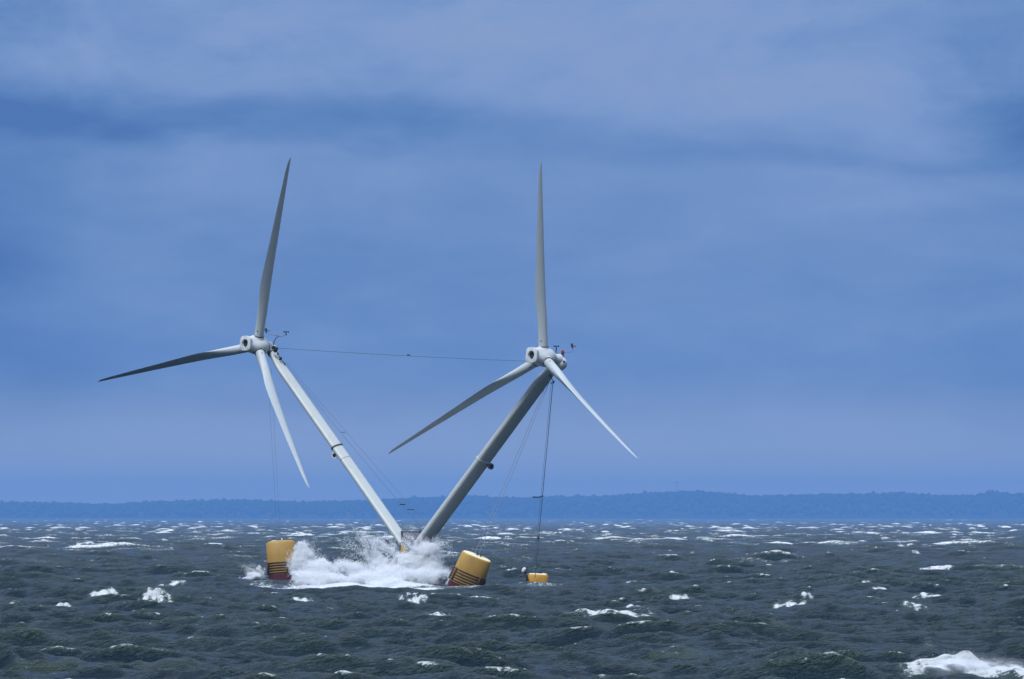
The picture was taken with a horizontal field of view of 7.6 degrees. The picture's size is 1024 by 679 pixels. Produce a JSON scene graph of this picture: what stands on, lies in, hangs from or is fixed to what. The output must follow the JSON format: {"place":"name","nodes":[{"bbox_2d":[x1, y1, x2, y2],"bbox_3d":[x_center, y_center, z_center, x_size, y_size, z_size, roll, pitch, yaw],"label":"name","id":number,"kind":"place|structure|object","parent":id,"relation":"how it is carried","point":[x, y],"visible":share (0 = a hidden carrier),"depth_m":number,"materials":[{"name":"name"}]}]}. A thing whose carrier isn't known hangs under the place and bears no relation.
{"place":"outdoors","nodes":[
{"label":"outdoors","id":0,"kind":"place"},
{"bbox_2d":[0,519,1023,678],"bbox_3d":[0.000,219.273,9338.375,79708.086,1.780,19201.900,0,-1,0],"label":"sea","id":1,"kind":"structure","parent":0,"point":[609,599],"depth_m":215.35,"materials":[{"name":"liquid"}]},
{"bbox_2d":[239,526,454,588],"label":"sea spray","id":2,"kind":"object","parent":1,"relation":"on","point":[418,563],"visible":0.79,"depth_m":297.94,"materials":[{"name":"white liquid"}]},
{"bbox_2d":[98,158,636,585],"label":"floating wind platform","id":3,"kind":"structure","parent":1,"relation":"on","point":[469,568],"depth_m":299.51,"materials":[{"name":"metal"}]},
{"bbox_2d":[916,648,1023,675],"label":"wave spray","id":4,"kind":"object","parent":1,"relation":"on","point":[950,664],"visible":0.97,"depth_m":122.64,"materials":[{"name":"white liquid"}]},
{"bbox_2d":[0,498,1023,518],"bbox_3d":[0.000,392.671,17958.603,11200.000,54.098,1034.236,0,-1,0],"label":"hills","id":5,"kind":"structure","parent":0,"point":[670,513],"depth_m":17636.83,"materials":[{"name":"blue"}]},
{"bbox_2d":[0,490,1023,517],"bbox_3d":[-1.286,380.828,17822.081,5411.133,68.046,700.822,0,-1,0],"label":"forest","id":6,"kind":"object","parent":5,"relation":"on","point":[652,503],"visible":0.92,"depth_m":17734.46,"materials":[{"name":"blue"}]},
{"bbox_2d":[0,0,1023,503],"label":"sky","id":7,"kind":"structure","parent":0,"point":[784,239],"materials":[{"name":"blue"}]}
]}

